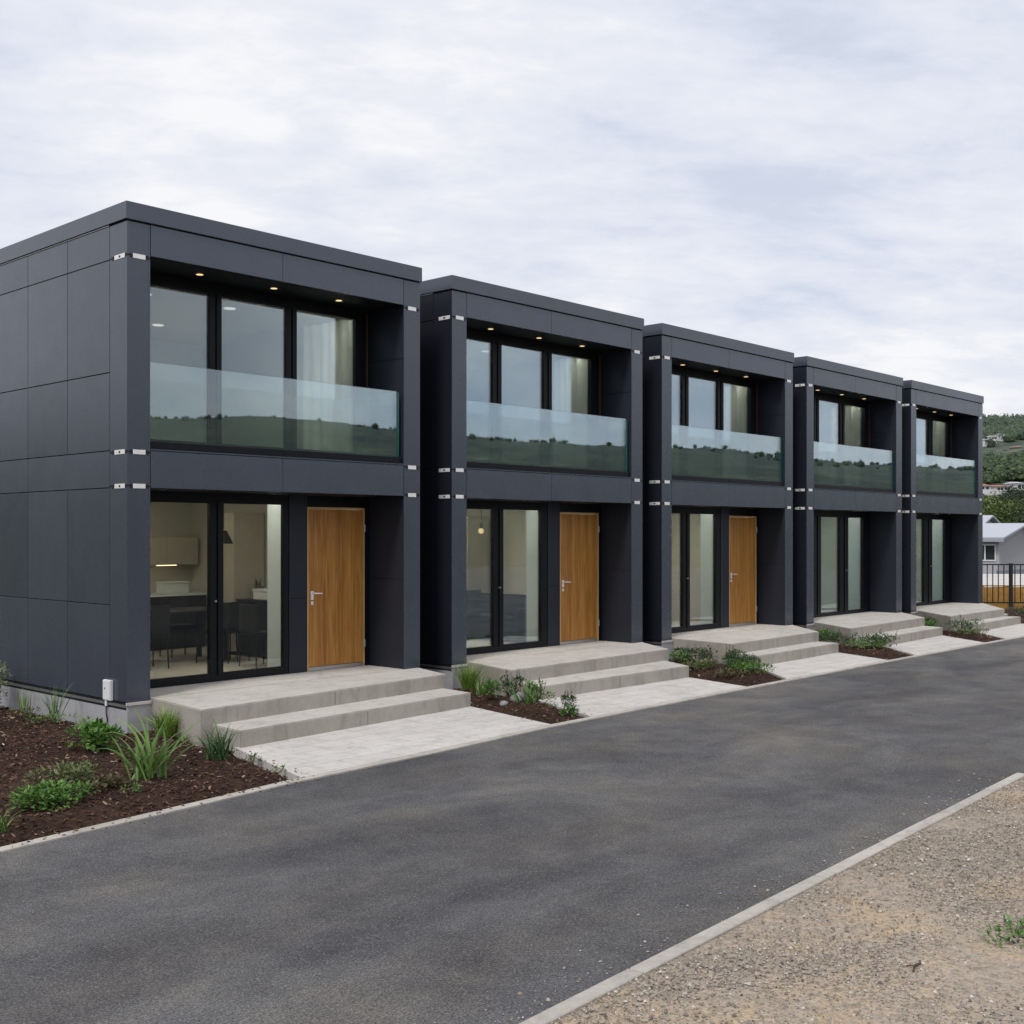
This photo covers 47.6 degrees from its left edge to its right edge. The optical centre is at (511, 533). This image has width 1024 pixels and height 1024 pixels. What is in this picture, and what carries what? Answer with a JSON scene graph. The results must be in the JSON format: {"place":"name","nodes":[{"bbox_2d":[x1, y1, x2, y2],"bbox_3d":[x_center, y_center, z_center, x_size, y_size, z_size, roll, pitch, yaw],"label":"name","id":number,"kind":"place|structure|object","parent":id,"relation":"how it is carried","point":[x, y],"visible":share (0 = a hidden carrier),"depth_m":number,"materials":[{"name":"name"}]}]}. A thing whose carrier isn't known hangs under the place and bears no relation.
{"place":"outdoors","nodes":[
{"label":"outdoors","id":0,"kind":"place"},
{"bbox_2d":[0,804,28,833],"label":"wild grass","id":1,"kind":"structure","parent":0,"point":[3,826],"depth_m":8.53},
{"bbox_2d":[29,678,76,720],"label":"wild grass","id":2,"kind":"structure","parent":0,"point":[54,699],"depth_m":13.56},
{"bbox_2d":[191,719,240,761],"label":"ornamental grass","id":3,"kind":"object","parent":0,"point":[220,744],"depth_m":11.19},
{"bbox_2d":[230,706,548,779],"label":"path","id":4,"kind":"structure","parent":0,"point":[330,751],"depth_m":12.44,"materials":[{"name":"concrete"}]},
{"bbox_2d":[471,674,496,695],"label":"ornamental grass","id":5,"kind":"object","parent":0,"point":[480,688],"depth_m":15.63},
{"bbox_2d":[0,637,1023,1023],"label":"road","id":6,"kind":"structure","parent":0,"point":[494,877],"depth_m":8.01,"materials":[{"name":"asphalt"}]},
{"bbox_2d":[0,636,1023,852],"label":"kerb","id":7,"kind":"structure","parent":6,"relation":"on","point":[19,845],"depth_m":11.31,"materials":[{"name":"concrete"}]},
{"bbox_2d":[519,773,1023,1023],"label":"kerb","id":8,"kind":"structure","parent":6,"relation":"on","point":[555,1013],"depth_m":6.65,"materials":[{"name":"concrete"}]},
{"bbox_2d":[0,0,1023,416],"label":"sky","id":9,"kind":"structure","parent":0,"point":[838,181],"materials":[{"name":"white"}]},
{"bbox_2d":[420,275,643,689],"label":"modular house","id":10,"kind":"structure","parent":0,"point":[530,470],"depth_m":18.52,"materials":[{"name":"metal"}]},
{"bbox_2d":[467,500,546,654],"bbox_3d":[-0.281,0.670,18.317,0.120,2.390,2.531,0,0,43],"label":"window","id":11,"kind":"structure","parent":10,"relation":"in","point":[507,540],"depth_m":18.55,"materials":[{"name":"clear glass"}]},
{"bbox_2d":[467,329,595,414],"bbox_3d":[0.145,-2.068,18.799,0.088,2.190,3.817,0,0,43],"label":"window","id":12,"kind":"structure","parent":10,"relation":"in","point":[502,369],"depth_m":18.97,"materials":[{"name":"clear glass"}]},
{"bbox_2d":[459,641,688,699],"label":"concrete steps","id":13,"kind":"structure","parent":10,"relation":"attached to","point":[582,668],"depth_m":17.26,"materials":[{"name":"concrete"}]},
{"bbox_2d":[558,512,599,644],"bbox_3d":[1.153,0.751,19.858,0.130,2.232,1.054,0,0,43],"label":"door","id":14,"kind":"structure","parent":10,"relation":"in","point":[579,532],"depth_m":19.87,"materials":[{"name":"brown wood"}]},
{"bbox_2d":[533,677,745,716],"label":"path","id":15,"kind":"structure","parent":0,"point":[590,704],"depth_m":15.98,"materials":[{"name":"concrete"}]},
{"bbox_2d":[642,323,793,658],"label":"modular house","id":16,"kind":"structure","parent":0,"point":[717,481],"depth_m":22.51,"materials":[{"name":"metal"}]},
{"bbox_2d":[672,506,719,632],"bbox_3d":[3.264,0.670,22.101,0.120,2.390,2.538,0,0,43],"label":"window","id":17,"kind":"structure","parent":16,"relation":"in","point":[695,530],"depth_m":22.46,"materials":[{"name":"clear glass"}]},
{"bbox_2d":[672,366,753,433],"bbox_3d":[3.690,-2.068,22.585,0.088,2.190,3.828,0,0,43],"label":"window","id":18,"kind":"structure","parent":16,"relation":"in","point":[700,399],"depth_m":22.86,"materials":[{"name":"clear glass"}]},
{"bbox_2d":[729,516,756,626],"bbox_3d":[4.702,0.751,23.647,0.130,2.232,1.057,0,0,43],"label":"door","id":19,"kind":"structure","parent":16,"relation":"in","point":[742,530],"depth_m":23.65,"materials":[{"name":"brown wood"}]},
{"bbox_2d":[654,624,838,664],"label":"concrete steps","id":20,"kind":"structure","parent":16,"relation":"attached to","point":[769,644],"depth_m":20.92,"materials":[{"name":"concrete"}]},
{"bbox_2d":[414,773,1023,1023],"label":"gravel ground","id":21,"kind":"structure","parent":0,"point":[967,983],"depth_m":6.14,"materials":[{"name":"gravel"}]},
{"bbox_2d":[978,914,1023,947],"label":"gravel weed","id":22,"kind":"object","parent":21,"relation":"on","point":[1019,932],"visible":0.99,"depth_m":6.32,"materials":[{"name":"green plant"}]},
{"bbox_2d":[757,652,884,679],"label":"path","id":23,"kind":"structure","parent":0,"point":[807,666],"depth_m":19.78,"materials":[{"name":"concrete"}]},
{"bbox_2d":[793,356,902,630],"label":"modular house","id":24,"kind":"structure","parent":0,"point":[847,489],"depth_m":26.53,"materials":[{"name":"metal"}]},
{"bbox_2d":[814,510,864,617],"bbox_3d":[7.170,0.670,26.364,0.120,2.390,3.704,0,0,43],"label":"window","id":25,"kind":"structure","parent":24,"relation":"in","point":[839,536],"depth_m":26.79,"materials":[{"name":"clear glass"}]},
{"bbox_2d":[814,392,866,447],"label":"window","id":26,"kind":"structure","parent":24,"relation":"in","point":[837,420],"depth_m":26.81,"materials":[{"name":"clear glass"}]},
{"bbox_2d":[812,612,942,646],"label":"concrete steps","id":27,"kind":"structure","parent":24,"relation":"attached to","point":[909,627],"depth_m":24.58,"materials":[{"name":"concrete"}]},
{"bbox_2d":[883,635,983,655],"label":"path","id":28,"kind":"structure","parent":0,"point":[928,645],"depth_m":23.36,"materials":[{"name":"concrete"}]},
{"bbox_2d":[901,380,983,615],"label":"modular house","id":29,"kind":"structure","parent":0,"point":[942,494],"depth_m":30.52,"materials":[{"name":"metal"}]},
{"bbox_2d":[916,514,948,605],"bbox_3d":[10.589,0.670,30.145,0.120,2.390,3.646,0,0,43],"label":"window","id":30,"kind":"structure","parent":29,"relation":"in","point":[932,530],"depth_m":30.81,"materials":[{"name":"clear glass"}]},
{"bbox_2d":[916,412,949,457],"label":"window","id":31,"kind":"structure","parent":29,"relation":"in","point":[932,431],"depth_m":30.68,"materials":[{"name":"clear glass"}]},
{"bbox_2d":[916,602,1020,631],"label":"concrete steps","id":32,"kind":"structure","parent":29,"relation":"attached to","point":[992,617],"depth_m":27.95,"materials":[{"name":"concrete"}]},
{"bbox_2d":[979,624,1023,638],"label":"path","id":33,"kind":"structure","parent":0,"point":[1011,631],"depth_m":26.34,"materials":[{"name":"concrete"}]},
{"bbox_2d":[983,440,1023,522],"bbox_3d":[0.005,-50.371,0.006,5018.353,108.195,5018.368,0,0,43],"label":"terrain","id":34,"kind":"structure","parent":0,"point":[1002,446],"depth_m":653.20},
{"bbox_2d":[0,707,288,846],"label":"planting bed","id":35,"kind":"object","parent":34,"relation":"on","point":[157,800],"visible":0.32,"depth_m":10.27,"materials":[{"name":"soil"}]},
{"bbox_2d":[0,642,11,707],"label":"pale shrub","id":36,"kind":"object","parent":35,"relation":"on","point":[2,683],"visible":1,"depth_m":14.66,"materials":[{"name":"green plant"}]},
{"bbox_2d":[6,706,40,716],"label":"herb bush","id":37,"kind":"object","parent":35,"relation":"on","point":[24,709],"visible":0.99,"depth_m":13.95,"materials":[{"name":"green plant"}]},
{"bbox_2d":[16,686,35,713],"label":"wild grass","id":38,"kind":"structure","parent":35,"relation":"on","point":[24,704],"depth_m":14.28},
{"bbox_2d":[4,779,93,812],"bbox_3d":[-3.724,2.093,9.265,0.624,0.237,0.739,0,0,43],"label":"trailing shrub","id":39,"kind":"object","parent":35,"relation":"on","point":[46,796],"visible":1,"depth_m":9.22,"materials":[{"name":"green plant"}]},
{"bbox_2d":[24,712,75,724],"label":"herb bush","id":40,"kind":"object","parent":35,"relation":"on","point":[52,715],"visible":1,"depth_m":13.35,"materials":[{"name":"green plant"}]},
{"bbox_2d":[22,760,102,786],"bbox_3d":[-3.848,2.081,10.030,0.524,0.221,0.669,0,0,43],"label":"trailing shrub","id":41,"kind":"object","parent":35,"relation":"on","point":[72,769],"visible":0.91,"depth_m":10.02,"materials":[{"name":"green plant"}]},
{"bbox_2d":[63,717,123,752],"bbox_3d":[-4.170,2.032,11.636,0.679,0.371,0.525,0,0,43],"label":"herb bush","id":42,"kind":"object","parent":35,"relation":"on","point":[96,729],"visible":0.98,"depth_m":11.59,"materials":[{"name":"green plant"}]},
{"bbox_2d":[71,773,130,795],"bbox_3d":[-3.534,2.131,9.859,0.383,0.182,0.527,0,0,15],"label":"trailing shrub","id":43,"kind":"object","parent":35,"relation":"on","point":[103,782],"visible":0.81,"depth_m":9.87,"materials":[{"name":"green plant"}]},
{"bbox_2d":[120,782,142,792],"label":"seedling","id":44,"kind":"object","parent":35,"relation":"on","point":[135,785],"visible":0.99,"depth_m":9.75,"materials":[{"name":"green plant"}]},
{"bbox_2d":[93,712,209,781],"bbox_3d":[-3.165,1.874,10.284,0.996,0.627,0.914,0,0,-34],"label":"flax plant","id":45,"kind":"object","parent":35,"relation":"on","point":[148,763],"visible":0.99,"depth_m":10.29,"materials":[{"name":"plant"}]},
{"bbox_2d":[140,703,181,737],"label":"ornamental grass","id":46,"kind":"object","parent":35,"relation":"on","point":[170,728],"depth_m":12.61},
{"bbox_2d":[241,752,262,762],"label":"herb bush","id":47,"kind":"object","parent":35,"relation":"on","point":[253,756],"visible":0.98,"depth_m":11.43,"materials":[{"name":"green plant"}]},
{"bbox_2d":[0,200,421,733],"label":"modular house","id":48,"kind":"structure","parent":34,"relation":"on","point":[151,371],"depth_m":14.80,"materials":[{"name":"metal"}]},
{"bbox_2d":[103,679,112,721],"bbox_3d":[-4.616,1.954,13.244,0.170,0.577,0.049,0,0,43],"label":"meter box","id":49,"kind":"object","parent":48,"relation":"attached to","point":[107,690],"visible":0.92,"depth_m":13.21,"materials":[{"name":"white paint"}]},
{"bbox_2d":[150,605,169,668],"bbox_3d":[-5.034,1.427,16.053,0.480,0.880,0.460,0,0,43],"label":"dining chair","id":50,"kind":"object","parent":48,"relation":"on","point":[159,621],"visible":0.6,"depth_m":15.95,"materials":[{"name":"grey fabric"}]},
{"bbox_2d":[150,537,197,565],"bbox_3d":[-6.370,0.284,18.466,0.340,0.474,2.919,0,0,43],"label":"wall cabinet","id":51,"kind":"object","parent":48,"relation":"attached to","point":[170,551],"depth_m":19.08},
{"bbox_2d":[150,591,206,650],"bbox_3d":[-6.540,1.417,18.062,0.640,0.900,3.740,0,0,43],"label":"kitchen counter","id":52,"kind":"object","parent":48,"relation":"on","point":[195,599],"visible":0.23,"depth_m":18.93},
{"bbox_2d":[155,581,189,593],"bbox_3d":[-5.557,0.872,18.991,0.300,0.190,0.460,0,0,37],"label":"storage box","id":53,"kind":"object","parent":52,"relation":"on","point":[167,587],"visible":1,"depth_m":18.86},
{"bbox_2d":[159,598,197,658],"bbox_3d":[-5.087,1.427,17.673,0.460,0.880,0.480,0,0,-41],"label":"dining chair","id":54,"kind":"object","parent":48,"relation":"on","point":[178,619],"visible":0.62,"depth_m":17.82,"materials":[{"name":"grey fabric"}]},
{"bbox_2d":[170,606,226,659],"bbox_3d":[-5.029,1.487,16.867,0.840,0.760,1.700,0,0,43],"label":"dining table","id":55,"kind":"object","parent":48,"relation":"on","point":[198,610],"visible":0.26,"depth_m":17.19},
{"bbox_2d":[196,601,238,662],"bbox_3d":[-4.269,1.427,16.850,0.480,0.880,0.460,0,0,31],"label":"dining chair","id":56,"kind":"object","parent":48,"relation":"on","point":[234,615],"visible":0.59,"depth_m":16.79,"materials":[{"name":"grey fabric"}]},
{"bbox_2d":[150,491,287,687],"bbox_3d":[-3.824,0.670,14.607,0.120,2.390,2.450,0,0,43],"label":"window","id":57,"kind":"structure","parent":48,"relation":"in","point":[215,501],"depth_m":14.69,"materials":[{"name":"black metal"}]},
{"bbox_2d":[223,504,232,543],"bbox_3d":[-4.387,-0.238,17.635,0.300,0.770,0.300,0,0,43],"label":"pendant lamp","id":58,"kind":"object","parent":48,"relation":"hanging from","point":[227,539],"visible":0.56,"depth_m":17.57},
{"bbox_2d":[225,603,249,663],"bbox_3d":[-4.145,1.427,16.935,0.460,0.880,0.480,0,0,34],"label":"dining chair","id":59,"kind":"object","parent":48,"relation":"on","point":[229,631],"visible":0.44,"depth_m":16.67,"materials":[{"name":"grey fabric"}]},
{"bbox_2d":[223,512,263,654],"bbox_3d":[-4.282,0.767,18.219,0.540,2.200,0.560,0,0,43],"label":"tall cupboard","id":60,"kind":"object","parent":48,"relation":"on","point":[243,560],"visible":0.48,"depth_m":17.97,"materials":[{"name":"wood"}]},
{"bbox_2d":[236,598,266,655],"bbox_3d":[-3.376,1.407,17.373,1.880,0.820,0.530,0,0,43],"label":"sideboard","id":61,"kind":"object","parent":48,"relation":"on","point":[262,604],"visible":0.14,"depth_m":17.44,"materials":[{"name":"grey wood"}]},
{"bbox_2d":[252,588,266,599],"bbox_3d":[-3.710,0.917,17.704,0.400,0.160,0.340,0,0,43],"label":"storage box","id":62,"kind":"object","parent":61,"relation":"on","point":[260,594],"visible":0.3,"depth_m":17.59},
{"bbox_2d":[239,604,266,667],"bbox_3d":[-3.574,1.427,16.378,0.460,0.880,0.480,0,0,43],"label":"dining chair","id":63,"kind":"object","parent":48,"relation":"on","point":[248,620],"visible":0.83,"depth_m":16.17,"materials":[{"name":"grey fabric"}]},
{"bbox_2d":[150,272,360,453],"bbox_3d":[-3.413,-2.068,15.075,0.088,2.190,3.695,0,0,43],"label":"window","id":64,"kind":"structure","parent":48,"relation":"in","point":[344,323],"depth_m":15.49,"materials":[{"name":"black glass"}]},
{"bbox_2d":[147,665,470,751],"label":"concrete steps","id":65,"kind":"structure","parent":48,"relation":"attached to","point":[265,709],"depth_m":13.65,"materials":[{"name":"concrete"}]},
{"bbox_2d":[303,323,348,451],"bbox_3d":[-2.664,-2.103,16.994,1.280,2.000,0.104,0,0,43],"label":"curtain","id":66,"kind":"object","parent":48,"relation":"hanging from","point":[324,425],"visible":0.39,"depth_m":17.12,"materials":[{"name":"fabric"}]},
{"bbox_2d":[307,507,365,671],"bbox_3d":[-2.436,0.751,16.099,0.130,2.232,1.020,0,0,43],"label":"door","id":67,"kind":"structure","parent":48,"relation":"in","point":[335,538],"depth_m":16.10,"materials":[{"name":"brown wood"}]},
{"bbox_2d":[456,689,583,723],"bbox_3d":[-0.064,2.250,15.329,3.360,0.173,2.030,0,0,43],"label":"planting bed","id":68,"kind":"object","parent":34,"relation":"on","point":[499,708],"visible":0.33,"depth_m":14.56,"materials":[{"name":"soil"}]},
{"bbox_2d":[446,660,490,689],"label":"ornamental grass","id":69,"kind":"object","parent":68,"relation":"on","point":[468,682],"depth_m":16.15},
{"bbox_2d":[483,677,501,698],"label":"leafy plant","id":70,"kind":"object","parent":68,"relation":"on","point":[488,683],"visible":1,"depth_m":15.15,"materials":[{"name":"green plant"}]},
{"bbox_2d":[495,668,527,695],"bbox_3d":[-0.016,2.021,15.666,0.462,0.431,0.419,0,0,-22],"label":"leafy plant","id":71,"kind":"object","parent":68,"relation":"on","point":[507,683],"visible":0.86,"depth_m":15.62,"materials":[{"name":"green plant"}]},
{"bbox_2d":[510,692,526,701],"bbox_3d":[0.100,2.152,15.184,0.211,0.176,0.289,0,0,43],"label":"rock","id":72,"kind":"object","parent":68,"relation":"on","point":[518,694],"visible":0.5,"depth_m":15.11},
{"bbox_2d":[503,683,545,703],"bbox_3d":[0.167,2.042,14.914,0.555,0.300,0.392,0,0,12],"label":"spiky plant","id":73,"kind":"object","parent":68,"relation":"on","point":[529,699],"visible":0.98,"depth_m":14.87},
{"bbox_2d":[521,676,556,706],"bbox_3d":[0.333,2.050,15.071,0.467,0.427,0.364,0,0,43],"label":"leafy plant","id":74,"kind":"object","parent":68,"relation":"on","point":[540,690],"visible":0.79,"depth_m":15.06,"materials":[{"name":"green plant"}]},
{"bbox_2d":[559,690,576,706],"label":"leafy plant","id":75,"kind":"object","parent":68,"relation":"on","point":[565,697],"visible":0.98,"depth_m":14.95,"materials":[{"name":"green plant"}]},
{"bbox_2d":[559,704,579,716],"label":"leafy plant","id":76,"kind":"object","parent":68,"relation":"on","point":[569,709],"visible":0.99,"depth_m":14.19,"materials":[{"name":"green plant"}]},
{"bbox_2d":[675,659,780,686],"bbox_3d":[3.195,2.248,18.894,3.220,0.178,2.730,0,0,43],"label":"planting bed","id":77,"kind":"object","parent":34,"relation":"on","point":[736,680],"visible":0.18,"depth_m":17.80,"materials":[{"name":"soil"}]},
{"bbox_2d":[669,650,692,661],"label":"shrub","id":78,"kind":"object","parent":77,"relation":"on","point":[677,655],"visible":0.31,"depth_m":19.66,"materials":[{"name":"green plant"}]},
{"bbox_2d":[672,645,717,661],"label":"shrub","id":79,"kind":"object","parent":77,"relation":"on","point":[693,650],"visible":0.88,"depth_m":19.89,"materials":[{"name":"green plant"}]},
{"bbox_2d":[682,658,722,670],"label":"shrub","id":80,"kind":"object","parent":77,"relation":"on","point":[707,663],"visible":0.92,"depth_m":18.70,"materials":[{"name":"green plant"}]},
{"bbox_2d":[712,666,749,676],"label":"shrub","id":81,"kind":"object","parent":77,"relation":"on","point":[725,673],"visible":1,"depth_m":17.74,"materials":[{"name":"green plant"}]},
{"bbox_2d":[723,644,748,665],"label":"shrub","id":82,"kind":"object","parent":77,"relation":"on","point":[733,654],"visible":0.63,"depth_m":19.49,"materials":[{"name":"green plant"}]},
{"bbox_2d":[717,652,761,668],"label":"shrub","id":83,"kind":"object","parent":77,"relation":"on","point":[741,659],"visible":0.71,"depth_m":18.63,"materials":[{"name":"green plant"}]},
{"bbox_2d":[729,658,777,673],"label":"shrub","id":84,"kind":"object","parent":77,"relation":"on","point":[748,665],"visible":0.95,"depth_m":18.14,"materials":[{"name":"green plant"}]},
{"bbox_2d":[819,641,909,659],"bbox_3d":[6.564,2.249,22.617,3.220,0.175,3.150,0,0,43],"label":"planting bed","id":85,"kind":"object","parent":34,"relation":"on","point":[860,653],"visible":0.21,"depth_m":21.49,"materials":[{"name":"soil"}]},
{"bbox_2d":[0,609,1023,846],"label":"bark mulch","id":86,"kind":"object","parent":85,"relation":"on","point":[19,764],"visible":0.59,"depth_m":11.16,"materials":[{"name":"wood"}]},
{"bbox_2d":[810,628,835,640],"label":"shrub","id":87,"kind":"object","parent":85,"relation":"on","point":[822,631],"visible":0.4,"depth_m":23.59,"materials":[{"name":"green plant"}]},
{"bbox_2d":[819,629,860,644],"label":"shrub","id":88,"kind":"object","parent":85,"relation":"on","point":[830,635],"visible":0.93,"depth_m":22.93,"materials":[{"name":"green plant"}]},
{"bbox_2d":[846,638,887,648],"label":"shrub","id":89,"kind":"object","parent":85,"relation":"on","point":[875,644],"visible":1,"depth_m":22.09,"materials":[{"name":"green plant"}]},
{"bbox_2d":[857,629,900,646],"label":"shrub","id":90,"kind":"object","parent":85,"relation":"on","point":[873,637],"visible":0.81,"depth_m":22.44,"materials":[{"name":"green plant"}]},
{"bbox_2d":[943,631,1000,641],"bbox_3d":[9.816,2.247,26.140,3.220,0.180,3.780,0,0,43],"label":"planting bed","id":91,"kind":"object","parent":34,"relation":"on","point":[957,635],"visible":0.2,"depth_m":24.90,"materials":[{"name":"soil"}]},
{"bbox_2d":[944,614,984,631],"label":"shrub","id":92,"kind":"object","parent":91,"relation":"on","point":[965,623],"visible":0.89,"depth_m":25.84,"materials":[{"name":"green plant"}]},
{"bbox_2d":[955,627,989,634],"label":"shrub","id":93,"kind":"object","parent":91,"relation":"on","point":[978,630],"visible":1,"depth_m":25.21,"materials":[{"name":"green plant"}]},
{"bbox_2d":[983,484,991,495],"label":"hillside house","id":94,"kind":"structure","parent":34,"relation":"on","point":[986,489],"depth_m":409.78,"materials":[{"name":"ceramic"}]},
{"bbox_2d":[983,515,1000,522],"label":"house","id":95,"kind":"structure","parent":34,"relation":"on","point":[990,519],"depth_m":99.46,"materials":[{"name":"metal"}]},
{"bbox_2d":[991,485,1004,494],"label":"hillside house","id":96,"kind":"structure","parent":34,"relation":"on","point":[995,488],"depth_m":413.96,"materials":[{"name":"ceramic"}]},
{"bbox_2d":[983,563,1023,607],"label":"metal fence","id":97,"kind":"object","parent":34,"relation":"on","point":[1010,602],"visible":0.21,"depth_m":35.59,"materials":[{"name":"metal"}]},
{"bbox_2d":[983,413,1023,484],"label":"hillside woodland","id":98,"kind":"object","parent":34,"relation":"on","point":[999,468],"visible":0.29,"depth_m":575.76,"materials":[{"name":"plant"}]},
{"bbox_2d":[983,523,1023,573],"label":"house","id":99,"kind":"structure","parent":34,"relation":"on","point":[1003,543],"depth_m":83.12,"materials":[{"name":"paint"}]},
{"bbox_2d":[983,544,995,560],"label":"window","id":100,"kind":"structure","parent":99,"relation":"in","point":[989,550],"depth_m":82.42,"materials":[{"name":"white paint"}]},
{"bbox_2d":[983,585,1023,608],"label":"board wall","id":101,"kind":"structure","parent":34,"relation":"on","point":[1006,596],"depth_m":36.37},
{"bbox_2d":[983,497,1023,522],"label":"tree","id":102,"kind":"object","parent":34,"relation":"on","point":[991,507],"visible":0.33,"depth_m":127.44,"materials":[{"name":"green plant"}]},
{"bbox_2d":[986,484,1021,519],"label":"tree","id":103,"kind":"object","parent":34,"relation":"on","point":[1002,493],"visible":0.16,"depth_m":199.34,"materials":[{"name":"green plant"}]},
{"bbox_2d":[992,495,1023,522],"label":"tree","id":104,"kind":"object","parent":34,"relation":"on","point":[1019,510],"visible":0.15,"depth_m":131.37,"materials":[{"name":"green plant"}]},
{"bbox_2d":[998,495,1023,521],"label":"tree","id":105,"kind":"object","parent":34,"relation":"on","point":[1011,501],"visible":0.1,"depth_m":149.82,"materials":[{"name":"green plant"}]},
{"bbox_2d":[1003,482,1023,489],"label":"hillside house","id":106,"kind":"structure","parent":34,"relation":"on","point":[1017,484],"depth_m":432.82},
{"bbox_2d":[1004,485,1023,519],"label":"tree","id":107,"kind":"object","parent":34,"relation":"on","point":[1021,495],"visible":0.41,"depth_m":190.59,"materials":[{"name":"green plant"}]},
{"bbox_2d":[1005,609,1023,623],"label":"planting bed","id":108,"kind":"object","parent":34,"relation":"on","point":[1018,614],"visible":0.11,"depth_m":31.33,"materials":[{"name":"soil"}]},
{"bbox_2d":[983,574,1023,586],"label":"wall","id":109,"kind":"structure","parent":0,"point":[1006,579],"depth_m":63.15,"materials":[{"name":"paint"}]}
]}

